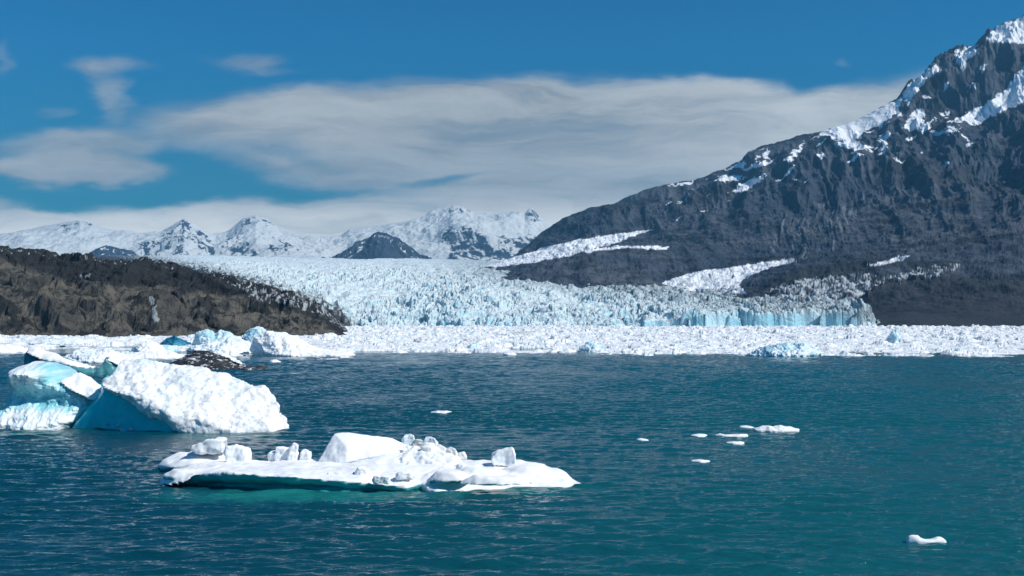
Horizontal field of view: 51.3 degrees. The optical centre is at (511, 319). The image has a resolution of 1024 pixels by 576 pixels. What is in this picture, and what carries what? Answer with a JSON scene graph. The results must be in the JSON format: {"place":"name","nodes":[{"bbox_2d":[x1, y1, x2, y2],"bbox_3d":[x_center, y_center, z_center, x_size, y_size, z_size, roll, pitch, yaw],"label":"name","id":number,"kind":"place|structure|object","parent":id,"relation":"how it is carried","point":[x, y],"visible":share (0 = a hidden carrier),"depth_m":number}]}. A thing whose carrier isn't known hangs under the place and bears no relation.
{"place":"outdoors","nodes":[
{"label":"outdoors","id":0,"kind":"place"},
{"bbox_2d":[89,245,136,255],"bbox_3d":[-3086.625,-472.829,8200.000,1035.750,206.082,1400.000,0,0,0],"label":"rock hill","id":1,"kind":"structure","parent":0,"point":[106,250],"depth_m":7949.48},
{"bbox_2d":[0,245,348,336],"bbox_3d":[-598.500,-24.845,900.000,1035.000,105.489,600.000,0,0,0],"label":"rocky hill","id":2,"kind":"structure","parent":0,"point":[46,292],"depth_m":689.29},
{"bbox_2d":[0,205,551,260],"bbox_3d":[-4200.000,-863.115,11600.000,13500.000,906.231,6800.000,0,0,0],"label":"snow mountains","id":3,"kind":"structure","parent":0,"point":[453,232],"depth_m":10850.12},
{"bbox_2d":[321,231,431,258],"bbox_3d":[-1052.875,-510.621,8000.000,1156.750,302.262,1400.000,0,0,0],"label":"rock hill","id":4,"kind":"structure","parent":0,"point":[378,244],"depth_m":7661.10},
{"bbox_2d":[94,255,879,326],"bbox_3d":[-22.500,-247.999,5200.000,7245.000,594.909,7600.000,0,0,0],"label":"glacier","id":5,"kind":"object","parent":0,"point":[389,292],"visible":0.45,"depth_m":1998.81},
{"bbox_2d":[0,337,1023,575],"bbox_3d":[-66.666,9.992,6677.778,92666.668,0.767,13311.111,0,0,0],"label":"water","id":6,"kind":"structure","parent":0,"point":[871,465],"depth_m":67.32},
{"bbox_2d":[0,344,28,352],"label":"ice floe","id":7,"kind":"object","parent":6,"relation":"on","point":[6,348],"visible":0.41,"depth_m":325.38},
{"bbox_2d":[0,361,100,430],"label":"iceberg","id":8,"kind":"object","parent":6,"relation":"on","point":[43,395],"visible":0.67,"depth_m":99.09},
{"bbox_2d":[25,337,104,344],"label":"ice floe","id":9,"kind":"object","parent":6,"relation":"on","point":[69,341],"visible":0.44,"depth_m":427.87},
{"bbox_2d":[23,347,120,375],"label":"iceberg","id":10,"kind":"object","parent":6,"relation":"on","point":[109,365],"visible":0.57,"depth_m":193.33},
{"bbox_2d":[65,348,143,362],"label":"iceberg","id":11,"kind":"object","parent":6,"relation":"on","point":[86,355],"visible":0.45,"depth_m":253.61},
{"bbox_2d":[131,341,165,351],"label":"iceberg","id":12,"kind":"object","parent":6,"relation":"on","point":[149,346],"visible":0.6,"depth_m":325.39},
{"bbox_2d":[126,351,184,358],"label":"ice floe","id":13,"kind":"object","parent":6,"relation":"on","point":[160,355],"visible":0.36,"depth_m":273.19},
{"bbox_2d":[163,345,179,351],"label":"iceberg","id":14,"kind":"object","parent":6,"relation":"on","point":[170,348],"visible":0.34,"depth_m":330.29},
{"bbox_2d":[160,335,191,345],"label":"iceberg","id":15,"kind":"object","parent":6,"relation":"on","point":[174,340],"visible":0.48,"depth_m":410.36},
{"bbox_2d":[72,358,288,432],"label":"iceberg","id":16,"kind":"object","parent":6,"relation":"on","point":[138,394],"visible":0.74,"depth_m":97.36},
{"bbox_2d":[192,329,234,345],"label":"iceberg","id":17,"kind":"object","parent":6,"relation":"on","point":[204,336],"visible":0.48,"depth_m":388.15},
{"bbox_2d":[169,350,267,369],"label":"iceberg","id":18,"kind":"object","parent":6,"relation":"on","point":[210,360],"visible":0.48,"depth_m":218.17},
{"bbox_2d":[186,337,251,353],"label":"iceberg","id":19,"kind":"object","parent":6,"relation":"on","point":[240,346],"visible":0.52,"depth_m":315.92},
{"bbox_2d":[242,326,265,342],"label":"iceberg","id":20,"kind":"object","parent":6,"relation":"on","point":[249,334],"visible":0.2,"depth_m":403.07},
{"bbox_2d":[249,331,332,356],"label":"iceberg","id":21,"kind":"object","parent":6,"relation":"on","point":[273,343],"visible":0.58,"depth_m":298.06},
{"bbox_2d":[313,350,354,355],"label":"ice floe","id":22,"kind":"object","parent":6,"relation":"on","point":[333,353],"visible":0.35,"depth_m":295.91},
{"bbox_2d":[158,432,579,492],"bbox_3d":[-9.853,9.415,66.326,28.594,4.137,10.083,0,0,6],"label":"ice floe","id":23,"kind":"object","parent":6,"relation":"on","point":[347,455],"visible":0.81,"depth_m":64.75},
{"bbox_2d":[191,437,226,454],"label":"ice block","id":24,"kind":"object","parent":23,"relation":"on","point":[217,445],"depth_m":70.38},
{"bbox_2d":[223,444,251,461],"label":"ice block","id":25,"kind":"object","parent":23,"relation":"on","point":[236,453],"depth_m":69.01},
{"bbox_2d":[267,450,274,460],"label":"ice block","id":26,"kind":"object","parent":23,"relation":"on","point":[270,455],"depth_m":69.89},
{"bbox_2d":[274,446,288,460],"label":"ice block","id":27,"kind":"object","parent":23,"relation":"on","point":[280,452],"depth_m":69.67},
{"bbox_2d":[286,443,298,460],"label":"ice block","id":28,"kind":"object","parent":23,"relation":"on","point":[292,454],"depth_m":69.38},
{"bbox_2d":[299,449,311,460],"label":"ice block","id":29,"kind":"object","parent":23,"relation":"on","point":[305,454],"depth_m":69.37},
{"bbox_2d":[327,472,341,475],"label":"ice block","id":30,"kind":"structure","parent":23,"relation":"on","point":[335,473],"depth_m":63.25},
{"bbox_2d":[355,466,368,474],"bbox_3d":[-8.961,9.064,63.638,0.844,0.693,0.578,0,0,0],"label":"ice block","id":31,"kind":"object","parent":23,"relation":"on","point":[360,470],"depth_m":63.42},
{"bbox_2d":[372,476,389,483],"bbox_3d":[-7.612,9.292,62.019,1.085,0.521,0.635,0,0,0],"label":"ice block","id":32,"kind":"object","parent":23,"relation":"on","point":[381,479],"depth_m":61.74},
{"bbox_2d":[395,471,414,479],"bbox_3d":[-6.341,9.214,63.229,1.154,0.526,0.764,0,0,0],"label":"ice block","id":33,"kind":"object","parent":23,"relation":"on","point":[401,475],"depth_m":62.94},
{"bbox_2d":[401,434,414,445],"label":"ice block","id":34,"kind":"object","parent":23,"relation":"on","point":[407,439],"depth_m":70.05},
{"bbox_2d":[412,439,423,445],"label":"ice block","id":35,"kind":"object","parent":23,"relation":"on","point":[417,442],"depth_m":69.68},
{"bbox_2d":[420,445,432,451],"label":"ice block","id":36,"kind":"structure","parent":23,"relation":"on","point":[425,448],"depth_m":68.29},
{"bbox_2d":[424,436,437,444],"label":"ice block","id":37,"kind":"object","parent":23,"relation":"on","point":[431,439],"depth_m":69.90},
{"bbox_2d":[436,444,446,452],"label":"ice block","id":38,"kind":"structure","parent":23,"relation":"on","point":[441,447],"depth_m":69.37},
{"bbox_2d":[446,447,457,455],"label":"ice block","id":39,"kind":"object","parent":23,"relation":"on","point":[451,450],"depth_m":69.36},
{"bbox_2d":[458,451,466,459],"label":"ice block","id":40,"kind":"object","parent":23,"relation":"on","point":[462,455],"depth_m":69.92},
{"bbox_2d":[456,463,480,469],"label":"ice block","id":41,"kind":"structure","parent":23,"relation":"on","point":[459,466],"depth_m":65.46},
{"bbox_2d":[491,447,515,465],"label":"ice block","id":42,"kind":"object","parent":23,"relation":"on","point":[505,456],"depth_m":66.85},
{"bbox_2d":[413,337,432,341],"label":"iceberg","id":43,"kind":"object","parent":6,"relation":"on","point":[422,339],"visible":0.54,"depth_m":469.13},
{"bbox_2d":[430,410,451,413],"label":"growler","id":44,"kind":"object","parent":6,"relation":"on","point":[444,412],"visible":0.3,"depth_m":114.46},
{"bbox_2d":[467,342,479,347],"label":"iceberg","id":45,"kind":"object","parent":6,"relation":"on","point":[474,345],"visible":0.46,"depth_m":365.98},
{"bbox_2d":[463,338,486,341],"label":"iceberg","id":46,"kind":"object","parent":6,"relation":"on","point":[475,339],"visible":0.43,"depth_m":468.84},
{"bbox_2d":[503,352,515,354],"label":"growler","id":47,"kind":"object","parent":6,"relation":"on","point":[510,353],"visible":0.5,"depth_m":303.99},
{"bbox_2d":[0,324,1023,358],"bbox_3d":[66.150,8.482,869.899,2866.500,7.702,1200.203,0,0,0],"label":"brash ice","id":48,"kind":"structure","parent":6,"relation":"on","point":[986,341],"depth_m":504.77},
{"bbox_2d":[500,331,538,334],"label":"iceberg","id":49,"kind":"object","parent":6,"relation":"on","point":[525,333],"visible":0.33,"depth_m":654.07},
{"bbox_2d":[549,334,560,340],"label":"iceberg","id":50,"kind":"object","parent":6,"relation":"on","point":[554,337],"visible":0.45,"depth_m":489.76},
{"bbox_2d":[579,342,604,351],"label":"iceberg","id":51,"kind":"object","parent":6,"relation":"on","point":[590,346],"visible":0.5,"depth_m":340.98},
{"bbox_2d":[691,434,706,436],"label":"growler","id":52,"kind":"object","parent":6,"relation":"on","point":[700,435],"visible":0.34,"depth_m":91.64},
{"bbox_2d":[691,459,709,462],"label":"growler","id":53,"kind":"object","parent":6,"relation":"on","point":[701,461],"visible":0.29,"depth_m":75.30},
{"bbox_2d":[715,433,747,436],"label":"growler","id":54,"kind":"object","parent":6,"relation":"on","point":[733,435],"visible":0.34,"depth_m":91.71},
{"bbox_2d":[726,441,743,444],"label":"growler","id":55,"kind":"object","parent":6,"relation":"on","point":[737,442],"visible":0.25,"depth_m":86.34},
{"bbox_2d":[753,425,798,432],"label":"growler","id":56,"kind":"object","parent":6,"relation":"on","point":[776,429],"visible":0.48,"depth_m":95.50},
{"bbox_2d":[747,342,821,356],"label":"iceberg","id":57,"kind":"object","parent":6,"relation":"on","point":[795,349],"visible":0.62,"depth_m":293.10},
{"bbox_2d":[884,329,900,342],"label":"iceberg","id":58,"kind":"object","parent":6,"relation":"on","point":[893,336],"visible":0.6,"depth_m":456.30},
{"bbox_2d":[906,535,946,543],"bbox_3d":[18.687,10.345,48.025,1.847,1.344,0.633,0,0,0],"label":"growler","id":59,"kind":"object","parent":6,"relation":"on","point":[915,539],"visible":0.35,"depth_m":47.87},
{"bbox_2d":[0,0,1023,236],"label":"sky","id":60,"kind":"structure","parent":0,"point":[318,118]},
{"bbox_2d":[479,15,1023,326],"bbox_3d":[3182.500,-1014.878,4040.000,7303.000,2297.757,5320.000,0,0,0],"label":"mountain","id":61,"kind":"structure","parent":0,"point":[906,207],"depth_m":3594.74}
]}

